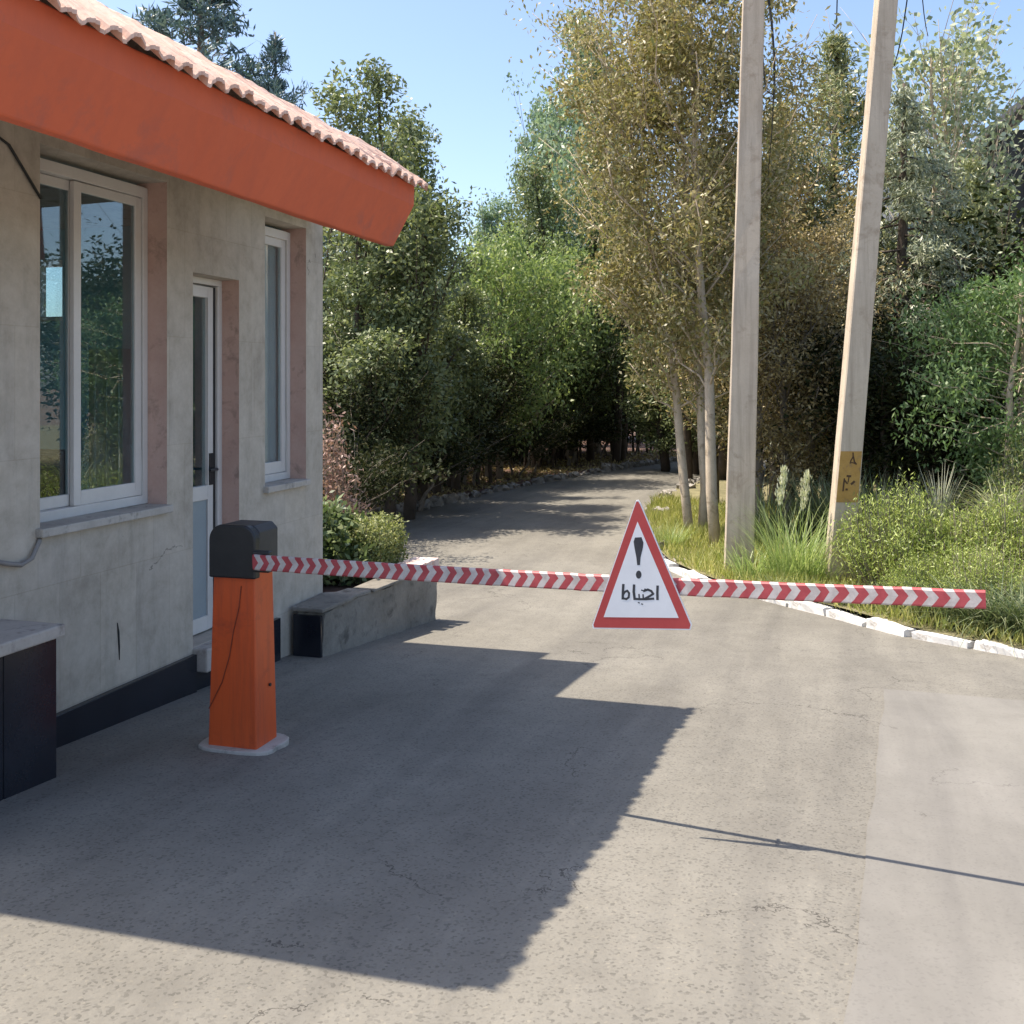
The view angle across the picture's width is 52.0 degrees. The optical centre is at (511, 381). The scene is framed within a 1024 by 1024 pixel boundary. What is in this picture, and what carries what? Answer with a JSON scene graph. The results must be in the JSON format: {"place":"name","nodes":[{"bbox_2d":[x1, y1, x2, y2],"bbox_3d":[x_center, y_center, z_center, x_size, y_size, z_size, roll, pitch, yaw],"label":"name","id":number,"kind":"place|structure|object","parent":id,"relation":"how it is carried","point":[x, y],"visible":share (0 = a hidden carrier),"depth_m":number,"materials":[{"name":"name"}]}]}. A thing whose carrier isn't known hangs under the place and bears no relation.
{"place":"outdoors","nodes":[
{"label":"outdoors","id":0,"kind":"place"},
{"bbox_2d":[0,460,1023,1023],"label":"road","id":1,"kind":"structure","parent":0,"point":[486,804],"depth_m":4.14,"materials":[{"name":"grey asphalt"}]},
{"bbox_2d":[0,619,64,800],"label":"masonry bench","id":2,"kind":"object","parent":1,"relation":"on","point":[27,705],"visible":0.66,"depth_m":4.45,"materials":[{"name":"black stone"}]},
{"bbox_2d":[292,557,438,657],"bbox_3d":[-1.741,1.968,8.374,1.770,0.907,1.953,0,0,16],"label":"planter","id":3,"kind":"object","parent":1,"relation":"on","point":[331,619],"visible":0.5,"depth_m":7.87,"materials":[{"name":"concrete"}]},
{"bbox_2d":[323,490,389,585],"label":"leafy shrub","id":4,"kind":"object","parent":3,"relation":"in","point":[335,545],"visible":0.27,"depth_m":8.50,"materials":[{"name":"green plant"}]},
{"bbox_2d":[337,511,409,584],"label":"clipped hedge","id":5,"kind":"object","parent":3,"relation":"in","point":[386,534],"visible":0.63,"depth_m":8.71,"materials":[{"name":"green plant"}]},
{"bbox_2d":[198,520,985,755],"bbox_3d":[0.086,1.260,4.464,3.529,1.151,0.326,0,0,26],"label":"boom barrier","id":6,"kind":"object","parent":1,"relation":"on","point":[245,560],"visible":0.93,"depth_m":5.02,"materials":[{"name":"orange metal"}]},
{"bbox_2d":[592,500,691,629],"bbox_3d":[0.509,0.708,4.081,0.385,0.506,0.084,0,0,16],"label":"warning sign","id":7,"kind":"object","parent":6,"relation":"attached to","point":[641,591],"visible":1,"depth_m":4.04,"materials":[{"name":"metal"}]},
{"bbox_2d":[682,570,707,578],"bbox_3d":[2.024,2.238,11.591,0.142,0.263,0.474,-1,1,-10],"label":"kerb stone","id":8,"kind":"object","parent":1,"relation":"on","point":[693,574],"visible":0.32,"depth_m":11.60,"materials":[{"name":"white paint"}]},
{"bbox_2d":[788,601,833,615],"bbox_3d":[2.771,2.170,9.722,0.141,0.263,0.481,-1,0,-26],"label":"kerb stone","id":9,"kind":"object","parent":1,"relation":"on","point":[813,607],"visible":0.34,"depth_m":9.66,"materials":[{"name":"white paint"}]},
{"bbox_2d":[826,609,865,626],"bbox_3d":[2.970,2.179,9.255,0.144,0.251,0.498,1,1,-22],"label":"kerb stone","id":10,"kind":"object","parent":1,"relation":"on","point":[841,615],"visible":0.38,"depth_m":9.25,"materials":[{"name":"white paint"}]},
{"bbox_2d":[866,617,915,636],"bbox_3d":[3.166,2.139,8.789,0.139,0.253,0.438,1,1,-23],"label":"kerb stone","id":11,"kind":"object","parent":1,"relation":"on","point":[884,625],"visible":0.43,"depth_m":8.74,"materials":[{"name":"white paint"}]},
{"bbox_2d":[843,689,1023,1023],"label":"concrete apron","id":12,"kind":"object","parent":1,"relation":"on","point":[941,930],"visible":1,"depth_m":3.76,"materials":[{"name":"grey concrete"}]},
{"bbox_2d":[911,630,975,648],"bbox_3d":[3.438,2.144,8.370,0.142,0.254,0.478,-1,1,-38],"label":"kerb stone","id":13,"kind":"object","parent":1,"relation":"on","point":[930,636],"visible":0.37,"depth_m":8.33,"materials":[{"name":"white paint"}]},
{"bbox_2d":[974,639,1023,657],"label":"kerb stone","id":14,"kind":"object","parent":1,"relation":"on","point":[991,646],"visible":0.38,"depth_m":7.99,"materials":[{"name":"white paint"}]},
{"bbox_2d":[364,434,676,510],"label":"woodland floor","id":15,"kind":"structure","parent":0,"point":[643,447],"depth_m":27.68,"materials":[{"name":"brown plant"}]},
{"bbox_2d":[117,0,322,118],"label":"pine tree","id":16,"kind":"object","parent":15,"relation":"on","point":[159,21],"visible":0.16,"depth_m":27.25,"materials":[{"name":"green plant"}]},
{"bbox_2d":[248,31,337,316],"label":"pine tree","id":17,"kind":"object","parent":15,"relation":"on","point":[274,51],"visible":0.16,"depth_m":26.99,"materials":[{"name":"green plant"}]},
{"bbox_2d":[323,91,453,521],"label":"broadleaf tree","id":18,"kind":"object","parent":15,"relation":"on","point":[363,271],"visible":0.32,"depth_m":16.21,"materials":[{"name":"green plant"}]},
{"bbox_2d":[310,53,490,519],"bbox_3d":[-1.980,-1.526,18.023,3.584,8.111,5.102,0,0,9],"label":"broadleaf tree","id":19,"kind":"object","parent":15,"relation":"on","point":[412,255],"visible":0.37,"depth_m":17.06,"materials":[{"name":"green plant"}]},
{"bbox_2d":[323,224,483,311],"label":"woodland tree","id":20,"kind":"object","parent":15,"relation":"on","point":[344,260],"depth_m":29.11,"materials":[{"name":"green plant"}]},
{"bbox_2d":[323,325,537,511],"bbox_3d":[-1.803,0.746,18.968,4.857,3.490,5.002,0,0,11],"label":"undergrowth shrub","id":21,"kind":"object","parent":15,"relation":"on","point":[451,447],"visible":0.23,"depth_m":18.36,"materials":[{"name":"green plant"}]},
{"bbox_2d":[404,124,510,494],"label":"broadleaf tree","id":22,"kind":"object","parent":15,"relation":"on","point":[471,297],"visible":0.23,"depth_m":20.83,"materials":[{"name":"green plant"}]},
{"bbox_2d":[450,187,517,258],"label":"slender tree","id":23,"kind":"object","parent":15,"relation":"on","point":[487,216],"visible":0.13,"depth_m":36.96,"materials":[{"name":"green plant"}]},
{"bbox_2d":[462,337,541,485],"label":"undergrowth shrub","id":24,"kind":"object","parent":15,"relation":"on","point":[482,461],"visible":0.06,"depth_m":22.28,"materials":[{"name":"green plant"}]},
{"bbox_2d":[460,328,563,486],"bbox_3d":[-0.766,0.633,22.621,3.775,3.698,3.934,0,0,4],"label":"undergrowth shrub","id":25,"kind":"object","parent":15,"relation":"on","point":[498,376],"visible":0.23,"depth_m":22.33,"materials":[{"name":"green plant"}]},
{"bbox_2d":[434,215,604,478],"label":"broadleaf tree","id":26,"kind":"object","parent":15,"relation":"on","point":[533,292],"visible":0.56,"depth_m":23.41,"materials":[{"name":"green plant"}]},
{"bbox_2d":[478,394,589,476],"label":"undergrowth shrub","id":27,"kind":"object","parent":15,"relation":"on","point":[545,430],"visible":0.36,"depth_m":24.60,"materials":[{"name":"green plant"}]},
{"bbox_2d":[490,72,586,253],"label":"poplar tree","id":28,"kind":"object","parent":15,"relation":"on","point":[524,148],"visible":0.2,"depth_m":37.11,"materials":[{"name":"green plant"}]},
{"bbox_2d":[453,236,629,462],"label":"broadleaf tree","id":29,"kind":"object","parent":15,"relation":"on","point":[595,345],"visible":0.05,"depth_m":28.16,"materials":[{"name":"green plant"}]},
{"bbox_2d":[449,215,641,467],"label":"broadleaf tree","id":30,"kind":"object","parent":15,"relation":"on","point":[571,340],"visible":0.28,"depth_m":26.95,"materials":[{"name":"green plant"}]},
{"bbox_2d":[494,353,611,468],"bbox_3d":[0.680,0.637,27.251,3.265,3.707,3.402,0,0,35],"label":"undergrowth shrub","id":31,"kind":"object","parent":15,"relation":"on","point":[550,414],"visible":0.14,"depth_m":26.92,"materials":[{"name":"green plant"}]},
{"bbox_2d":[475,229,655,455],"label":"broadleaf tree","id":32,"kind":"object","parent":15,"relation":"on","point":[570,453],"depth_m":30.76,"materials":[{"name":"green plant"}]},
{"bbox_2d":[507,337,640,466],"bbox_3d":[1.014,0.673,29.036,5.388,3.759,5.232,0,0,14],"label":"undergrowth shrub","id":33,"kind":"object","parent":15,"relation":"on","point":[590,425],"visible":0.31,"depth_m":27.77,"materials":[{"name":"green plant"}]},
{"bbox_2d":[494,136,670,462],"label":"broadleaf tree","id":34,"kind":"object","parent":15,"relation":"on","point":[532,232],"visible":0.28,"depth_m":29.27,"materials":[{"name":"green plant"}]},
{"bbox_2d":[564,351,615,460],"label":"undergrowth shrub","id":35,"kind":"object","parent":15,"relation":"on","point":[585,415],"visible":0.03,"depth_m":29.78,"materials":[{"name":"green plant"}]},
{"bbox_2d":[526,0,654,452],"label":"poplar tree","id":36,"kind":"object","parent":15,"relation":"on","point":[565,140],"visible":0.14,"depth_m":32.92,"materials":[{"name":"green plant"}]},
{"bbox_2d":[578,402,649,457],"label":"undergrowth shrub","id":37,"kind":"object","parent":15,"relation":"on","point":[630,430],"visible":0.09,"depth_m":31.29,"materials":[{"name":"green plant"}]},
{"bbox_2d":[46,0,1023,334],"label":"sky","id":38,"kind":"structure","parent":0,"point":[452,56],"materials":[{"name":"blue"}]},
{"bbox_2d":[469,432,1023,648],"bbox_3d":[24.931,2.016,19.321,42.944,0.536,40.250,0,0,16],"label":"verge","id":39,"kind":"structure","parent":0,"point":[722,490],"depth_m":11.42,"materials":[{"name":"green plant"}]},
{"bbox_2d":[0,0,427,747],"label":"gatehouse","id":40,"kind":"object","parent":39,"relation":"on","point":[182,214],"visible":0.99,"depth_m":5.75,"materials":[{"name":"paint"}]},
{"bbox_2d":[0,538,41,566],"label":"wall cable","id":41,"kind":"object","parent":40,"relation":"attached to","point":[28,560],"depth_m":4.86,"materials":[{"name":"plastic"}]},
{"bbox_2d":[0,137,41,198],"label":"wall cable","id":42,"kind":"object","parent":40,"relation":"attached to","point":[21,166],"depth_m":4.86,"materials":[{"name":"black rubber"}]},
{"bbox_2d":[40,261,61,320],"bbox_3d":[-3.659,-0.720,8.389,0.320,0.480,0.060,0,0,16],"label":"window","id":43,"kind":"structure","parent":40,"relation":"in","point":[43,265],"depth_m":8.39,"materials":[{"name":"white plastic"}]},
{"bbox_2d":[35,158,172,537],"bbox_3d":[-2.182,-0.186,5.485,0.250,1.846,1.044,0,0,16],"label":"window","id":44,"kind":"structure","parent":40,"relation":"in","point":[77,509],"depth_m":5.50,"materials":[{"name":"white plastic"}]},
{"bbox_2d":[193,276,221,634],"bbox_3d":[-1.945,0.460,6.496,0.119,2.220,0.521,0,0,16],"label":"door","id":45,"kind":"structure","parent":40,"relation":"in","point":[207,497],"depth_m":6.62,"materials":[{"name":"white plastic"}]},
{"bbox_2d":[263,226,310,492],"bbox_3d":[-1.651,-0.171,7.315,0.245,1.826,0.606,0,0,16],"label":"window","id":46,"kind":"structure","parent":40,"relation":"in","point":[277,242],"depth_m":7.53,"materials":[{"name":"white plastic"}]},
{"bbox_2d":[323,402,371,519],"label":"dry shrub","id":47,"kind":"object","parent":39,"relation":"on","point":[331,478],"visible":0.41,"depth_m":10.18,"materials":[{"name":"brown plant"}]},
{"bbox_2d":[323,332,442,518],"bbox_3d":[-2.235,0.754,15.819,3.021,3.292,2.899,0,0,32],"label":"undergrowth shrub","id":48,"kind":"object","parent":39,"relation":"on","point":[361,390],"visible":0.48,"depth_m":15.31,"materials":[{"name":"green plant"}]},
{"bbox_2d":[323,322,455,519],"bbox_3d":[-2.691,0.770,13.926,3.359,3.328,3.459,0,0,-20],"label":"undergrowth shrub","id":49,"kind":"object","parent":39,"relation":"on","point":[368,466],"visible":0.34,"depth_m":13.65,"materials":[{"name":"green plant"}]},
{"bbox_2d":[613,241,698,473],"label":"woodland tree","id":50,"kind":"object","parent":39,"relation":"on","point":[656,429],"visible":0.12,"depth_m":26.89,"materials":[{"name":"green plant"}]},
{"bbox_2d":[650,517,699,547],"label":"grass tuft","id":51,"kind":"object","parent":39,"relation":"on","point":[671,537],"visible":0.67,"depth_m":13.58,"materials":[{"name":"green plant"}]},
{"bbox_2d":[504,0,857,534],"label":"olive tree","id":52,"kind":"object","parent":39,"relation":"on","point":[676,388],"visible":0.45,"depth_m":14.40,"materials":[{"name":"green plant"}]},
{"bbox_2d":[635,200,727,479],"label":"woodland tree","id":53,"kind":"object","parent":39,"relation":"on","point":[722,463],"visible":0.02,"depth_m":24.59,"materials":[{"name":"green plant"}]},
{"bbox_2d":[545,0,862,545],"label":"olive tree","id":54,"kind":"object","parent":39,"relation":"on","point":[695,235],"visible":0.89,"depth_m":13.34,"materials":[{"name":"green plant"}]},
{"bbox_2d":[579,90,899,503],"bbox_3d":[3.969,-1.248,18.221,5.260,7.644,4.470,0,0,30],"label":"dry tree","id":55,"kind":"object","parent":39,"relation":"on","point":[805,184],"visible":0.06,"depth_m":17.86,"materials":[{"name":"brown plant"}]},
{"bbox_2d":[724,0,764,572],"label":"utility pole","id":56,"kind":"object","parent":39,"relation":"on","point":[741,471],"visible":0.93,"depth_m":11.37,"materials":[{"name":"concrete"}]},
{"bbox_2d":[705,471,812,550],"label":"reed clump","id":57,"kind":"object","parent":39,"relation":"on","point":[758,517],"visible":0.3,"depth_m":13.04,"materials":[{"name":"green plant"}]},
{"bbox_2d":[703,535,816,579],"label":"grass tuft","id":58,"kind":"object","parent":39,"relation":"on","point":[747,563],"visible":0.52,"depth_m":11.02,"materials":[{"name":"green plant"}]},
{"bbox_2d":[683,99,885,501],"bbox_3d":[4.737,-1.306,18.587,3.661,7.538,3.391,0,0,-14],"label":"cypress tree","id":59,"kind":"object","parent":39,"relation":"on","point":[810,173],"visible":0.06,"depth_m":18.17,"materials":[{"name":"green plant"}]},
{"bbox_2d":[660,178,910,524],"bbox_3d":[3.914,-0.321,15.719,4.200,5.549,3.569,0,0,-24],"label":"dry tree","id":60,"kind":"object","parent":39,"relation":"on","point":[806,304],"visible":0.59,"depth_m":15.17,"materials":[{"name":"brown plant"}]},
{"bbox_2d":[726,465,865,581],"bbox_3d":[2.988,1.467,11.016,1.870,1.228,1.767,0,0,-40],"label":"plume grass clump","id":61,"kind":"object","parent":39,"relation":"on","point":[794,565],"visible":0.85,"depth_m":10.85,"materials":[{"name":"green plant"}]},
{"bbox_2d":[761,472,830,550],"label":"reed clump","id":62,"kind":"object","parent":39,"relation":"on","point":[801,513],"visible":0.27,"depth_m":13.28,"materials":[{"name":"green plant"}]},
{"bbox_2d":[630,259,991,511],"bbox_3d":[5.211,0.227,17.641,5.366,4.590,5.591,0,0,43],"label":"woodland tree","id":63,"kind":"object","parent":39,"relation":"on","point":[817,334],"visible":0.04,"depth_m":16.99,"materials":[{"name":"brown plant"}]},
{"bbox_2d":[791,541,849,583],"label":"grass tuft","id":64,"kind":"object","parent":39,"relation":"on","point":[823,566],"visible":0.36,"depth_m":10.70,"materials":[{"name":"green plant"}]},
{"bbox_2d":[791,474,888,548],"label":"reed clump","id":65,"kind":"object","parent":39,"relation":"on","point":[822,508],"visible":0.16,"depth_m":12.92,"materials":[{"name":"green plant"}]},
{"bbox_2d":[720,25,960,502],"bbox_3d":[5.919,-1.997,19.099,4.262,9.023,4.601,0,0,10],"label":"cypress tree","id":66,"kind":"object","parent":39,"relation":"on","point":[839,60],"visible":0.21,"depth_m":18.86,"materials":[{"name":"green plant"}]},
{"bbox_2d":[758,289,928,507],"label":"woodland tree","id":67,"kind":"object","parent":39,"relation":"on","point":[863,464],"visible":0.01,"depth_m":16.28,"materials":[{"name":"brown plant"}]},
{"bbox_2d":[793,464,902,540],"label":"reed clump","id":68,"kind":"object","parent":39,"relation":"on","point":[826,506],"visible":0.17,"depth_m":12.57,"materials":[{"name":"green plant"}]},
{"bbox_2d":[824,0,897,583],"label":"utility pole","id":69,"kind":"object","parent":39,"relation":"on","point":[847,464],"visible":0.94,"depth_m":10.69,"materials":[{"name":"concrete"}]},
{"bbox_2d":[762,83,1014,506],"bbox_3d":[6.319,-1.156,16.721,6.592,7.311,4.735,0,0,-78],"label":"cedar tree","id":70,"kind":"object","parent":39,"relation":"on","point":[921,170],"visible":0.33,"depth_m":16.71,"materials":[{"name":"green plant"}]},
{"bbox_2d":[759,292,1019,516],"bbox_3d":[5.769,0.464,15.039,4.669,3.994,4.866,0,0,-20],"label":"woodland tree","id":71,"kind":"object","parent":39,"relation":"on","point":[883,377],"visible":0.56,"depth_m":14.44,"materials":[{"name":"green plant"}]},
{"bbox_2d":[828,466,955,538],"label":"reed clump","id":72,"kind":"object","parent":39,"relation":"on","point":[880,483],"visible":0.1,"depth_m":12.28,"materials":[{"name":"green plant"}]},
{"bbox_2d":[822,457,964,585],"bbox_3d":[3.833,1.449,10.279,1.547,1.427,1.342,0,0,16],"label":"needle shrub","id":73,"kind":"object","parent":39,"relation":"on","point":[866,556],"visible":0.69,"depth_m":10.16,"materials":[{"name":"green plant"}]},
{"bbox_2d":[844,242,976,499],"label":"woodland tree","id":74,"kind":"object","parent":39,"relation":"on","point":[894,329],"depth_m":19.44,"materials":[{"name":"green plant"}]},
{"bbox_2d":[862,471,959,532],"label":"reed clump","id":75,"kind":"object","parent":39,"relation":"on","point":[907,499],"visible":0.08,"depth_m":12.53,"materials":[{"name":"green plant"}]},
{"bbox_2d":[803,307,1020,532],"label":"woodland tree","id":76,"kind":"object","parent":39,"relation":"on","point":[932,452],"visible":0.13,"depth_m":14.46,"materials":[{"name":"green plant"}]},
{"bbox_2d":[820,270,1018,519],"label":"woodland tree","id":77,"kind":"object","parent":39,"relation":"on","point":[895,308],"depth_m":16.20,"materials":[{"name":"green plant"}]},
{"bbox_2d":[819,175,1023,334],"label":"woodland tree","id":78,"kind":"object","parent":39,"relation":"on","point":[1004,243],"visible":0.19,"depth_m":17.52,"materials":[{"name":"green plant"}]},
{"bbox_2d":[878,547,966,588],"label":"needle shrub","id":79,"kind":"object","parent":39,"relation":"on","point":[910,576],"visible":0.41,"depth_m":9.39,"materials":[{"name":"green plant"}]},
{"bbox_2d":[822,0,1023,270],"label":"poplar tree","id":80,"kind":"object","parent":39,"relation":"on","point":[944,68],"visible":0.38,"depth_m":24.38,"materials":[{"name":"green plant"}]},
{"bbox_2d":[824,258,1021,524],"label":"woodland tree","id":81,"kind":"object","parent":39,"relation":"on","point":[894,332],"visible":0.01,"depth_m":15.43,"materials":[{"name":"green plant"}]},
{"bbox_2d":[880,162,975,270],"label":"tree","id":82,"kind":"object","parent":39,"relation":"on","point":[889,215],"depth_m":34.17,"materials":[{"name":"green plant"}]},
{"bbox_2d":[874,570,995,625],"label":"grass clump","id":83,"kind":"object","parent":39,"relation":"on","point":[918,608],"visible":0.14,"depth_m":8.85,"materials":[{"name":"green plant"}]},
{"bbox_2d":[903,464,967,525],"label":"yucca tuft","id":84,"kind":"object","parent":39,"relation":"on","point":[944,502],"visible":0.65,"depth_m":10.68,"materials":[{"name":"green plant"}]},
{"bbox_2d":[872,238,1023,500],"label":"robinia tree","id":85,"kind":"object","parent":39,"relation":"on","point":[975,338],"visible":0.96,"depth_m":12.43,"materials":[{"name":"green plant"}]},
{"bbox_2d":[880,569,1023,639],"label":"grass clump","id":86,"kind":"object","parent":39,"relation":"on","point":[955,612],"visible":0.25,"depth_m":8.55,"materials":[{"name":"green plant"}]},
{"bbox_2d":[895,491,1020,583],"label":"needle shrub","id":87,"kind":"object","parent":39,"relation":"on","point":[960,526],"visible":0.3,"depth_m":9.81,"materials":[{"name":"green plant"}]},
{"bbox_2d":[908,247,1016,505],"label":"woodland tree","id":88,"kind":"object","parent":39,"relation":"on","point":[943,308],"depth_m":18.53,"materials":[{"name":"green plant"}]},
{"bbox_2d":[905,564,1023,659],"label":"grass clump","id":89,"kind":"object","parent":39,"relation":"on","point":[991,616],"visible":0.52,"depth_m":8.34,"materials":[{"name":"green plant"}]},
{"bbox_2d":[912,154,1021,279],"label":"cypress tree","id":90,"kind":"object","parent":39,"relation":"on","point":[971,185],"visible":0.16,"depth_m":20.73,"materials":[{"name":"green plant"}]},
{"bbox_2d":[922,527,1023,604],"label":"needle shrub","id":91,"kind":"object","parent":39,"relation":"on","point":[987,565],"visible":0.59,"depth_m":8.99,"materials":[{"name":"green plant"}]},
{"bbox_2d":[930,468,1023,536],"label":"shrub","id":92,"kind":"object","parent":39,"relation":"on","point":[984,500],"visible":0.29,"depth_m":10.69,"materials":[{"name":"green plant"}]},
{"bbox_2d":[932,596,1021,633],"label":"grass clump","id":93,"kind":"object","parent":39,"relation":"on","point":[976,618],"visible":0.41,"depth_m":8.40,"materials":[{"name":"green plant"}]},
{"bbox_2d":[933,573,1023,641],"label":"grass clump","id":94,"kind":"object","parent":39,"relation":"on","point":[1008,615],"visible":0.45,"depth_m":8.27,"materials":[{"name":"green plant"}]},
{"bbox_2d":[940,464,1023,589],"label":"needle shrub","id":95,"kind":"object","parent":39,"relation":"on","point":[1011,526],"visible":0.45,"depth_m":9.64,"materials":[{"name":"green plant"}]},
{"bbox_2d":[947,570,1023,637],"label":"grass clump","id":96,"kind":"object","parent":39,"relation":"on","point":[1021,607],"visible":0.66,"depth_m":8.34,"materials":[{"name":"green plant"}]},
{"bbox_2d":[956,183,1019,485],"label":"woodland tree","id":97,"kind":"object","parent":39,"relation":"on","point":[999,196],"visible":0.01,"depth_m":21.62,"materials":[{"name":"green plant"}]},
{"bbox_2d":[969,417,1023,522],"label":"seedhead shrub","id":98,"kind":"object","parent":39,"relation":"on","point":[1011,479],"visible":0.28,"depth_m":11.66,"materials":[{"name":"green plant"}]},
{"bbox_2d":[970,97,1023,264],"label":"tree","id":99,"kind":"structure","parent":39,"relation":"on","point":[1013,154],"depth_m":28.82,"materials":[{"name":"plant"}]},
{"bbox_2d":[763,0,775,175],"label":"hanging cable","id":100,"kind":"object","parent":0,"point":[772,30],"visible":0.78,"depth_m":12.58,"materials":[{"name":"black rubber"}]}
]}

